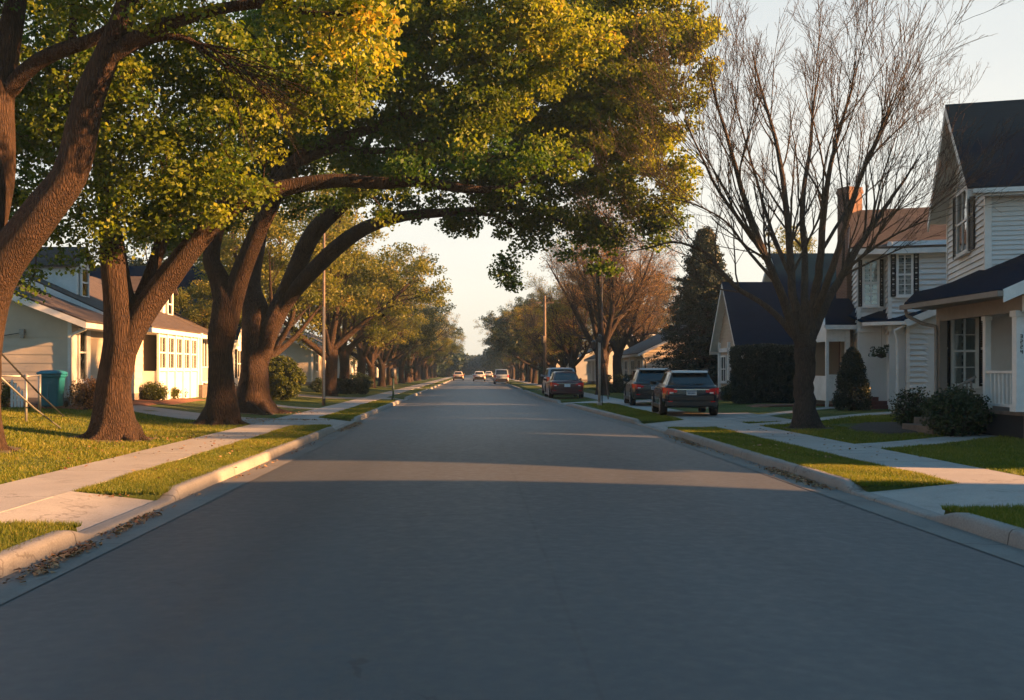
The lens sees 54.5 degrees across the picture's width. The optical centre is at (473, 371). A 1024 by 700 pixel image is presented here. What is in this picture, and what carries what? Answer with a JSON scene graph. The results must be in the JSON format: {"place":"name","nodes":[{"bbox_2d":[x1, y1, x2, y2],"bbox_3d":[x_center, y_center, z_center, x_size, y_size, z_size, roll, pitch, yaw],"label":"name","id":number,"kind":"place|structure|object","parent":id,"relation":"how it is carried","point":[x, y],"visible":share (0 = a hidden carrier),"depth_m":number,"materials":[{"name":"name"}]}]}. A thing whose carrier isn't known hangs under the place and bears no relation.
{"place":"outdoors","nodes":[
{"label":"outdoors","id":0,"kind":"place"},
{"bbox_2d":[133,405,272,423],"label":"driveway","id":1,"kind":"structure","parent":0,"point":[166,413],"depth_m":30.40,"materials":[{"name":"concrete"}]},
{"bbox_2d":[0,388,426,531],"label":"driveway","id":2,"kind":"structure","parent":0,"point":[87,510],"depth_m":10.93,"materials":[{"name":"concrete"}]},
{"bbox_2d":[0,376,452,512],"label":"sidewalk","id":3,"kind":"structure","parent":0,"point":[21,492],"depth_m":15.92,"materials":[{"name":"concrete"}]},
{"bbox_2d":[295,394,362,398],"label":"driveway","id":4,"kind":"structure","parent":0,"point":[314,396],"depth_m":53.38,"materials":[{"name":"concrete"}]},
{"bbox_2d":[0,375,1023,699],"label":"road","id":5,"kind":"structure","parent":0,"point":[468,537],"depth_m":7.03,"materials":[{"name":"grey asphalt"}]},
{"bbox_2d":[0,379,452,577],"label":"kerb","id":6,"kind":"structure","parent":5,"relation":"on","point":[22,555],"depth_m":11.53,"materials":[{"name":"concrete"}]},
{"bbox_2d":[0,379,455,604],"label":"gutter","id":7,"kind":"object","parent":5,"relation":"on","point":[12,588],"visible":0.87,"depth_m":10.77,"materials":[{"name":"concrete"}]},
{"bbox_2d":[493,369,508,383],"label":"van","id":8,"kind":"object","parent":5,"relation":"on","point":[501,375],"visible":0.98,"depth_m":119.10,"materials":[{"name":"silver paint"}]},
{"bbox_2d":[490,378,1023,565],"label":"gutter","id":9,"kind":"object","parent":5,"relation":"on","point":[996,548],"visible":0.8,"depth_m":11.51,"materials":[{"name":"concrete"}]},
{"bbox_2d":[0,373,1023,565],"bbox_3d":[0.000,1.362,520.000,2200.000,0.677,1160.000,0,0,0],"label":"ground","id":10,"kind":"structure","parent":0,"point":[313,402],"depth_m":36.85,"materials":[{"name":"green plant"}]},
{"bbox_2d":[10,380,23,407],"bbox_3d":[-13.137,0.650,28.622,0.391,0.840,0.045,0,0,0],"label":"picket panel","id":11,"kind":"object","parent":10,"relation":"on","point":[16,399],"visible":0.68,"depth_m":28.60,"materials":[{"name":"white wood"}]},
{"bbox_2d":[2,374,40,421],"bbox_3d":[-11.305,0.692,24.857,1.850,1.248,3.377,0,0,0],"label":"rail fence","id":12,"kind":"object","parent":10,"relation":"on","point":[26,376],"visible":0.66,"depth_m":23.22,"materials":[{"name":"wood"}]},
{"bbox_2d":[2,378,60,428],"bbox_3d":[-8.913,0.695,20.150,0.035,1.273,4.991,0,0,-10],"label":"guy wire","id":13,"kind":"object","parent":10,"relation":"attached to","point":[24,399],"visible":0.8,"depth_m":19.78,"materials":[{"name":"metal"}]},
{"bbox_2d":[36,370,67,406],"bbox_3d":[-12.203,0.515,28.843,0.690,1.088,0.906,0,0,0],"label":"wheelie bin","id":14,"kind":"object","parent":10,"relation":"on","point":[52,386],"visible":0.94,"depth_m":28.51,"materials":[{"name":"plastic"}]},
{"bbox_2d":[7,398,203,409],"bbox_3d":[-12.444,1.123,34.965,4.484,0.238,13.485,0,0,11],"label":"mulch bed","id":15,"kind":"object","parent":10,"relation":"on","point":[141,402],"visible":0.16,"depth_m":35.20,"materials":[{"name":"brown soil"}]},
{"bbox_2d":[1,379,17,407],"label":"bush","id":16,"kind":"object","parent":15,"relation":"on","point":[5,394],"visible":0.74,"depth_m":28.88,"materials":[{"name":"green plant"}]},
{"bbox_2d":[65,375,96,409],"bbox_3d":[-11.239,0.651,29.211,1.443,1.060,1.198,0,0,0],"label":"bush","id":17,"kind":"object","parent":15,"relation":"on","point":[82,396],"visible":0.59,"depth_m":29.02,"materials":[{"name":"brown plant"}]},
{"bbox_2d":[141,381,170,400],"bbox_3d":[-11.701,0.760,36.526,1.132,0.824,1.047,0,0,0],"label":"bush","id":18,"kind":"object","parent":15,"relation":"on","point":[151,391],"visible":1,"depth_m":36.29,"materials":[{"name":"green plant"}]},
{"bbox_2d":[1,247,236,405],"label":"bungalow","id":19,"kind":"object","parent":10,"relation":"on","point":[61,328],"visible":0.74,"depth_m":33.30,"materials":[{"name":"beige"}]},
{"bbox_2d":[77,325,88,382],"bbox_3d":[-12.071,-0.561,30.720,0.142,1.872,0.730,0,0,0],"label":"window","id":20,"kind":"structure","parent":19,"relation":"in","point":[82,338],"depth_m":30.76,"materials":[{"name":"white glass"}]},
{"bbox_2d":[156,334,167,370],"bbox_3d":[-11.631,-0.676,37.150,0.142,1.362,1.010,0,0,0],"label":"window","id":21,"kind":"structure","parent":19,"relation":"in","point":[163,338],"depth_m":37.40,"materials":[{"name":"white glass"}]},
{"bbox_2d":[168,336,175,370],"bbox_3d":[-11.631,-0.676,38.190,0.142,1.362,1.010,0,0,0],"label":"window","id":22,"kind":"structure","parent":19,"relation":"in","point":[171,338],"depth_m":38.38,"materials":[{"name":"white glass"}]},
{"bbox_2d":[176,336,183,370],"bbox_3d":[-11.631,-0.676,39.230,0.142,1.362,1.010,0,0,0],"label":"window","id":23,"kind":"structure","parent":19,"relation":"in","point":[179,339],"depth_m":39.43,"materials":[{"name":"white glass"}]},
{"bbox_2d":[184,337,191,370],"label":"window","id":24,"kind":"structure","parent":19,"relation":"in","point":[187,340],"depth_m":40.53,"materials":[{"name":"white glass"}]},
{"bbox_2d":[192,338,198,370],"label":"window","id":25,"kind":"structure","parent":19,"relation":"in","point":[194,341],"depth_m":41.54,"materials":[{"name":"white glass"}]},
{"bbox_2d":[89,266,241,387],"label":"house","id":26,"kind":"structure","parent":10,"relation":"on","point":[190,275],"depth_m":56.02,"materials":[{"name":"white"}]},
{"bbox_2d":[126,221,230,265],"bbox_3d":[-19.545,-4.747,66.943,8.539,11.928,12.013,0,0,-27],"label":"street tree","id":27,"kind":"object","parent":10,"relation":"on","point":[138,261],"depth_m":63.91,"materials":[{"name":"green plant"}]},
{"bbox_2d":[0,0,409,451],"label":"street tree","id":28,"kind":"object","parent":10,"relation":"on","point":[28,227],"visible":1,"depth_m":16.71,"materials":[{"name":"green plant"}]},
{"bbox_2d":[2,353,63,416],"bbox_3d":[-9.508,0.414,21.700,0.034,1.609,8.494,0,0,-15],"label":"guy wire","id":29,"kind":"object","parent":28,"relation":"attached to","point":[21,374],"visible":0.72,"depth_m":20.67,"materials":[{"name":"black metal"}]},
{"bbox_2d":[173,278,265,327],"bbox_3d":[-13.881,-1.665,47.956,6.337,5.674,6.133,0,0,17],"label":"street tree","id":30,"kind":"object","parent":10,"relation":"on","point":[199,315],"visible":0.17,"depth_m":46.38,"materials":[{"name":"green plant"}]},
{"bbox_2d":[194,206,369,373],"bbox_3d":[-10.876,-3.668,49.395,10.387,10.146,10.732,0,0,7],"label":"street tree","id":31,"kind":"object","parent":10,"relation":"on","point":[273,272],"visible":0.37,"depth_m":49.71,"materials":[{"name":"green plant"}]},
{"bbox_2d":[268,355,306,399],"bbox_3d":[-8.967,0.337,46.490,2.381,2.182,2.076,0,0,0],"label":"bush","id":32,"kind":"object","parent":10,"relation":"on","point":[285,378],"visible":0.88,"depth_m":46.06,"materials":[{"name":"green plant"}]},
{"bbox_2d":[277,327,325,385],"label":"house","id":33,"kind":"structure","parent":10,"relation":"on","point":[308,361],"depth_m":74.00,"materials":[{"name":"wood"}]},
{"bbox_2d":[8,0,595,443],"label":"street tree","id":34,"kind":"object","parent":10,"relation":"on","point":[176,186],"visible":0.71,"depth_m":20.04,"materials":[{"name":"green plant"}]},
{"bbox_2d":[307,377,321,392],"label":"bush","id":35,"kind":"object","parent":10,"relation":"on","point":[316,385],"visible":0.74,"depth_m":59.71,"materials":[{"name":"green plant"}]},
{"bbox_2d":[283,327,357,378],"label":"house","id":36,"kind":"structure","parent":10,"relation":"on","point":[352,367],"depth_m":96.32,"materials":[{"name":"wood"}]},
{"bbox_2d":[189,159,452,395],"bbox_3d":[-7.709,-5.287,57.130,12.680,13.740,12.824,0,0,29],"label":"street tree","id":37,"kind":"object","parent":10,"relation":"on","point":[332,345],"visible":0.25,"depth_m":56.63,"materials":[{"name":"green plant"}]},
{"bbox_2d":[322,233,324,405],"bbox_3d":[-6.350,-2.365,42.184,0.135,7.870,0.168,0,0,0],"label":"utility pole","id":38,"kind":"object","parent":10,"relation":"on","point":[323,354],"visible":0.66,"depth_m":42.15,"materials":[{"name":"brown wood"}]},
{"bbox_2d":[320,378,369,393],"bbox_3d":[-8.146,0.941,61.994,3.438,1.066,1.492,0,0,0],"label":"hedge","id":39,"kind":"object","parent":10,"relation":"on","point":[344,388],"visible":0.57,"depth_m":61.56,"materials":[{"name":"green plant"}]},
{"bbox_2d":[265,229,439,389],"bbox_3d":[-8.702,-3.984,65.038,11.080,11.090,11.447,0,0,-36],"label":"street tree","id":40,"kind":"object","parent":10,"relation":"on","point":[345,350],"visible":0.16,"depth_m":64.26,"materials":[{"name":"green plant"}]},
{"bbox_2d":[349,372,373,391],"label":"bush","id":41,"kind":"object","parent":10,"relation":"on","point":[358,375],"visible":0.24,"depth_m":68.86,"materials":[{"name":"green plant"}]},
{"bbox_2d":[295,240,435,384],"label":"street tree","id":42,"kind":"object","parent":10,"relation":"on","point":[363,349],"visible":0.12,"depth_m":73.72,"materials":[{"name":"green plant"}]},
{"bbox_2d":[320,252,429,387],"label":"street tree","id":43,"kind":"object","parent":10,"relation":"on","point":[373,354],"visible":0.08,"depth_m":82.52,"materials":[{"name":"green plant"}]},
{"bbox_2d":[124,0,628,425],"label":"street tree","id":44,"kind":"object","parent":10,"relation":"on","point":[464,53],"visible":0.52,"depth_m":25.57,"materials":[{"name":"green plant"}]},
{"bbox_2d":[354,271,440,386],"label":"street tree","id":45,"kind":"object","parent":10,"relation":"on","point":[380,365],"visible":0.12,"depth_m":91.12,"materials":[{"name":"green plant"}]},
{"bbox_2d":[351,284,448,382],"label":"street tree","id":46,"kind":"object","parent":10,"relation":"on","point":[407,368],"visible":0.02,"depth_m":123.80,"materials":[{"name":"green plant"}]},
{"bbox_2d":[384,285,436,383],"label":"street tree","id":47,"kind":"object","parent":10,"relation":"on","point":[394,365],"visible":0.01,"depth_m":105.86,"materials":[{"name":"green plant"}]},
{"bbox_2d":[380,305,441,382],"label":"street tree","id":48,"kind":"object","parent":10,"relation":"on","point":[400,365],"visible":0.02,"depth_m":114.94,"materials":[{"name":"green plant"}]},
{"bbox_2d":[380,292,455,384],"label":"street tree","id":49,"kind":"object","parent":10,"relation":"on","point":[430,312],"visible":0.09,"depth_m":95.90,"materials":[{"name":"green plant"}]},
{"bbox_2d":[386,304,458,380],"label":"street tree","id":50,"kind":"object","parent":10,"relation":"on","point":[416,364],"visible":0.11,"depth_m":141.80,"materials":[{"name":"green plant"}]},
{"bbox_2d":[410,301,460,381],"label":"street tree","id":51,"kind":"object","parent":10,"relation":"on","point":[443,338],"visible":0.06,"depth_m":130.80,"materials":[{"name":"green plant"}]},
{"bbox_2d":[415,314,462,379],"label":"street tree","id":52,"kind":"object","parent":10,"relation":"on","point":[458,331],"visible":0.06,"depth_m":152.66,"materials":[{"name":"green plant"}]},
{"bbox_2d":[424,329,466,378],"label":"street tree","id":53,"kind":"object","parent":10,"relation":"on","point":[426,369],"visible":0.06,"depth_m":172.64,"materials":[{"name":"green plant"}]},
{"bbox_2d":[430,331,465,377],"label":"street tree","id":54,"kind":"object","parent":10,"relation":"on","point":[444,357],"visible":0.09,"depth_m":198.29,"materials":[{"name":"green plant"}]},
{"bbox_2d":[236,0,730,414],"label":"street tree","id":55,"kind":"object","parent":10,"relation":"on","point":[574,111],"visible":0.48,"depth_m":30.47,"materials":[{"name":"green plant"}]},
{"bbox_2d":[396,343,587,376],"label":"distant trees","id":56,"kind":"object","parent":10,"relation":"on","point":[466,364],"visible":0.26,"depth_m":274.17,"materials":[{"name":"green plant"}]},
{"bbox_2d":[482,338,511,378],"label":"street tree","id":57,"kind":"object","parent":10,"relation":"on","point":[489,353],"visible":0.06,"depth_m":193.10,"materials":[{"name":"green plant"}]},
{"bbox_2d":[2,411,1008,583],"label":"fallen leaves","id":58,"kind":"object","parent":10,"relation":"on","point":[42,568],"visible":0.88,"depth_m":11.14,"materials":[{"name":"brown plant"}]},
{"bbox_2d":[479,292,542,382],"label":"street tree","id":59,"kind":"object","parent":10,"relation":"on","point":[515,359],"visible":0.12,"depth_m":116.86,"materials":[{"name":"green plant"}]},
{"bbox_2d":[484,294,570,383],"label":"street tree","id":60,"kind":"object","parent":10,"relation":"on","point":[504,341],"visible":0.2,"depth_m":107.46,"materials":[{"name":"green plant"}]},
{"bbox_2d":[536,296,553,377],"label":"utility pole","id":61,"kind":"object","parent":10,"relation":"on","point":[543,339],"visible":0.91,"depth_m":65.92,"materials":[{"name":"brown wood"}]},
{"bbox_2d":[541,366,574,393],"bbox_3d":[5.350,0.585,62.273,2.173,1.730,4.654,0,0,0],"label":"parked car","id":62,"kind":"object","parent":10,"relation":"on","point":[548,372],"visible":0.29,"depth_m":60.22,"materials":[{"name":"silver paint"}]},
{"bbox_2d":[543,370,583,397],"bbox_3d":[4.980,0.695,54.873,2.133,1.510,4.654,0,0,0],"label":"parked car","id":63,"kind":"object","parent":10,"relation":"on","point":[564,382],"visible":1,"depth_m":52.79,"materials":[{"name":"red paint"}]},
{"bbox_2d":[521,271,621,373],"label":"street tree","id":64,"kind":"object","parent":10,"relation":"on","point":[573,359],"visible":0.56,"depth_m":71.64,"materials":[{"name":"green plant"}]},
{"bbox_2d":[566,343,609,381],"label":"house","id":65,"kind":"structure","parent":10,"relation":"on","point":[581,369],"depth_m":126.00,"materials":[{"name":"stone"}]},
{"bbox_2d":[591,272,608,404],"bbox_3d":[5.400,-1.390,42.063,0.859,5.920,0.293,0,0,-17],"label":"utility pole","id":66,"kind":"object","parent":10,"relation":"on","point":[599,339],"visible":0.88,"depth_m":41.96,"materials":[{"name":"brown wood"}]},
{"bbox_2d":[537,235,683,388],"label":"street tree","id":67,"kind":"object","parent":10,"relation":"on","point":[617,345],"visible":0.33,"depth_m":71.34,"materials":[{"name":"brown plant"}]},
{"bbox_2d":[539,178,693,394],"bbox_3d":[8.498,-5.154,60.575,9.317,13.604,10.931,0,0,3],"label":"street tree","id":68,"kind":"object","parent":10,"relation":"on","point":[611,288],"visible":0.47,"depth_m":60.53,"materials":[{"name":"brown plant"}]},
{"bbox_2d":[607,374,631,392],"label":"hedge","id":69,"kind":"object","parent":10,"relation":"on","point":[619,384],"visible":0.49,"depth_m":65.65,"materials":[{"name":"green plant"}]},
{"bbox_2d":[584,334,655,383],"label":"house","id":70,"kind":"structure","parent":10,"relation":"on","point":[591,373],"depth_m":104.91,"materials":[{"name":"stone"}]},
{"bbox_2d":[580,247,681,347],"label":"street tree","id":71,"kind":"object","parent":10,"relation":"on","point":[638,339],"visible":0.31,"depth_m":87.36,"materials":[{"name":"brown plant"}]},
{"bbox_2d":[623,366,668,404],"bbox_3d":[7.658,0.625,43.273,2.193,1.640,4.654,0,0,4],"label":"parked car","id":72,"kind":"object","parent":10,"relation":"on","point":[639,385],"visible":0.62,"depth_m":41.33,"materials":[{"name":"grey paint"}]},
{"bbox_2d":[612,324,699,383],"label":"house","id":73,"kind":"structure","parent":10,"relation":"on","point":[634,356],"depth_m":72.08,"materials":[{"name":"beige"}]},
{"bbox_2d":[626,271,710,332],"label":"street tree","id":74,"kind":"object","parent":10,"relation":"on","point":[668,315],"visible":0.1,"depth_m":111.40,"materials":[{"name":"brown plant"}]},
{"bbox_2d":[645,225,732,386],"bbox_3d":[13.447,-3.436,56.865,7.915,9.954,7.331,0,0,0],"label":"spruce tree","id":75,"kind":"object","parent":10,"relation":"on","point":[696,340],"visible":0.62,"depth_m":56.28,"materials":[{"name":"green plant"}]},
{"bbox_2d":[719,381,732,400],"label":"bush","id":76,"kind":"object","parent":10,"relation":"on","point":[725,394],"visible":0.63,"depth_m":45.34,"materials":[{"name":"green plant"}]},
{"bbox_2d":[491,378,1023,549],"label":"kerb","id":77,"kind":"structure","parent":10,"relation":"on","point":[1000,532],"depth_m":13.37,"materials":[{"name":"concrete"}]},
{"bbox_2d":[728,343,794,403],"bbox_3d":[12.914,0.120,42.296,3.926,2.658,1.750,0,0,0],"label":"hedge","id":78,"kind":"object","parent":10,"relation":"on","point":[760,371],"visible":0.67,"depth_m":41.67,"materials":[{"name":"green plant"}]},
{"bbox_2d":[709,253,835,399],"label":"cottage","id":79,"kind":"structure","parent":10,"relation":"on","point":[740,319],"depth_m":49.04,"materials":[{"name":"beige"}]},
{"bbox_2d":[719,355,726,382],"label":"window","id":80,"kind":"structure","parent":79,"relation":"in","point":[723,358],"depth_m":50.48,"materials":[{"name":"white glass"}]},
{"bbox_2d":[758,226,816,266],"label":"street tree","id":81,"kind":"object","parent":10,"relation":"on","point":[795,244],"visible":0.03,"depth_m":65.09,"materials":[{"name":"beige plant"}]},
{"bbox_2d":[552,0,1023,428],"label":"bare tree","id":82,"kind":"object","parent":10,"relation":"on","point":[801,325],"visible":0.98,"depth_m":24.86,"materials":[{"name":"brown plant"}]},
{"bbox_2d":[746,404,832,406],"bbox_3d":[13.850,1.362,38.057,7.627,0.184,2.495,0,0,25],"label":"mulch bed","id":83,"kind":"object","parent":10,"relation":"on","point":[772,405],"visible":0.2,"depth_m":38.16,"materials":[{"name":"brown soil"}]},
{"bbox_2d":[832,347,872,410],"bbox_3d":[13.065,0.284,34.301,1.383,2.287,1.388,0,0,0],"label":"conical shrub","id":84,"kind":"object","parent":10,"relation":"on","point":[852,380],"visible":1,"depth_m":34.01,"materials":[{"name":"green plant"}]},
{"bbox_2d":[813,186,945,409],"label":"two storey house","id":85,"kind":"structure","parent":10,"relation":"on","point":[864,315],"depth_m":35.73,"materials":[{"name":"white wood"}]},
{"bbox_2d":[861,258,880,307],"bbox_3d":[14.329,-3.161,35.802,0.650,1.772,0.142,0,0,17],"label":"window","id":86,"kind":"structure","parent":85,"relation":"in","point":[876,304],"depth_m":35.80,"materials":[{"name":"white glass"}]},
{"bbox_2d":[868,344,888,357],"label":"hanging plant","id":87,"kind":"object","parent":85,"relation":"attached to","point":[881,354],"visible":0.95,"depth_m":35.04,"materials":[{"name":"green plant"}]},
{"bbox_2d":[895,254,912,297],"bbox_3d":[15.065,-3.351,34.688,0.630,1.593,0.142,0,0,17],"label":"window","id":88,"kind":"structure","parent":85,"relation":"in","point":[898,259],"depth_m":34.69,"materials":[{"name":"white glass"}]},
{"bbox_2d":[848,422,917,434],"bbox_3d":[10.263,1.415,24.599,2.516,0.165,4.672,0,0,0],"label":"mulch bed","id":89,"kind":"object","parent":10,"relation":"on","point":[885,427],"visible":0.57,"depth_m":24.06,"materials":[{"name":"brown soil"}]},
{"bbox_2d":[888,386,932,425],"bbox_3d":[10.758,0.913,24.191,1.239,1.193,1.254,0,0,0],"label":"bush","id":90,"kind":"object","parent":89,"relation":"on","point":[913,409],"visible":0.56,"depth_m":24.14,"materials":[{"name":"green plant"}]},
{"bbox_2d":[917,382,996,436],"bbox_3d":[10.472,0.864,21.452,1.615,1.260,1.652,0,0,0],"label":"bush","id":91,"kind":"object","parent":10,"relation":"on","point":[964,416],"visible":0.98,"depth_m":21.19,"materials":[{"name":"green plant"}]},
{"bbox_2d":[899,99,1023,438],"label":"two storey house","id":92,"kind":"structure","parent":10,"relation":"on","point":[976,301],"depth_m":23.93,"materials":[{"name":"white"}]},
{"bbox_2d":[954,189,970,259],"bbox_3d":[13.027,-3.951,26.473,0.142,1.792,1.580,0,0,16],"label":"window","id":93,"kind":"structure","parent":92,"relation":"in","point":[961,215],"depth_m":26.50,"materials":[{"name":"white glass"}]},
{"bbox_2d":[951,317,981,388],"bbox_3d":[11.980,-0.476,24.221,0.750,1.802,0.142,0,0,0],"label":"window","id":94,"kind":"structure","parent":92,"relation":"in","point":[968,368],"depth_m":24.26,"materials":[{"name":"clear glass"}]},
{"bbox_2d":[1,0,1023,356],"label":"sky","id":95,"kind":"structure","parent":0,"point":[475,295],"materials":[{"name":"white"}]},
{"bbox_2d":[696,413,791,421],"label":"driveway","id":96,"kind":"structure","parent":0,"point":[757,419],"depth_m":30.79,"materials":[{"name":"concrete"}]},
{"bbox_2d":[650,368,718,414],"bbox_3d":[7.148,0.678,33.823,2.133,1.540,4.354,0,0,5],"label":"parked car","id":97,"kind":"object","parent":96,"relation":"on","point":[698,389],"visible":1,"depth_m":31.85,"materials":[{"name":"paint"}]},
{"bbox_2d":[509,379,1023,497],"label":"sidewalk","id":98,"kind":"structure","parent":0,"point":[1003,482],"depth_m":17.06,"materials":[{"name":"concrete"}]},
{"bbox_2d":[473,301,532,382],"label":"street tree","id":99,"kind":"object","parent":98,"relation":"on","point":[529,373],"visible":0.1,"depth_m":125.89,"materials":[{"name":"green plant"}]},
{"bbox_2d":[488,325,525,379],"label":"street tree","id":100,"kind":"object","parent":98,"relation":"on","point":[504,354],"visible":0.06,"depth_m":156.74,"materials":[{"name":"green plant"}]},
{"bbox_2d":[493,305,524,380],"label":"street tree","id":101,"kind":"object","parent":98,"relation":"on","point":[522,378],"visible":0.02,"depth_m":145.13,"materials":[{"name":"green plant"}]},
{"bbox_2d":[499,308,538,381],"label":"street tree","id":102,"kind":"object","parent":98,"relation":"on","point":[526,369],"visible":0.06,"depth_m":135.81,"materials":[{"name":"green plant"}]},
{"bbox_2d":[502,282,575,367],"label":"street tree","id":103,"kind":"object","parent":98,"relation":"on","point":[552,364],"visible":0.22,"depth_m":89.76,"materials":[{"name":"plant"}]},
{"bbox_2d":[513,305,570,368],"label":"street tree","id":104,"kind":"object","parent":98,"relation":"on","point":[524,346],"visible":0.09,"depth_m":98.49,"materials":[{"name":"green plant"}]},
{"bbox_2d":[508,278,641,367],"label":"street tree","id":105,"kind":"object","parent":98,"relation":"on","point":[562,361],"visible":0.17,"depth_m":81.53,"materials":[{"name":"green plant"}]},
{"bbox_2d":[510,381,1023,514],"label":"driveway","id":106,"kind":"structure","parent":0,"point":[932,498],"depth_m":12.05,"materials":[{"name":"concrete"}]},
{"bbox_2d":[723,407,834,418],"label":"garden path","id":107,"kind":"structure","parent":0,"point":[777,413],"depth_m":32.63,"materials":[{"name":"concrete"}]},
{"bbox_2d":[750,411,895,425],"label":"garden path","id":108,"kind":"structure","parent":0,"point":[832,417],"depth_m":29.59,"materials":[{"name":"concrete"}]},
{"bbox_2d":[858,434,996,448],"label":"garden path","id":109,"kind":"structure","parent":0,"point":[933,440],"depth_m":20.17,"materials":[{"name":"concrete"}]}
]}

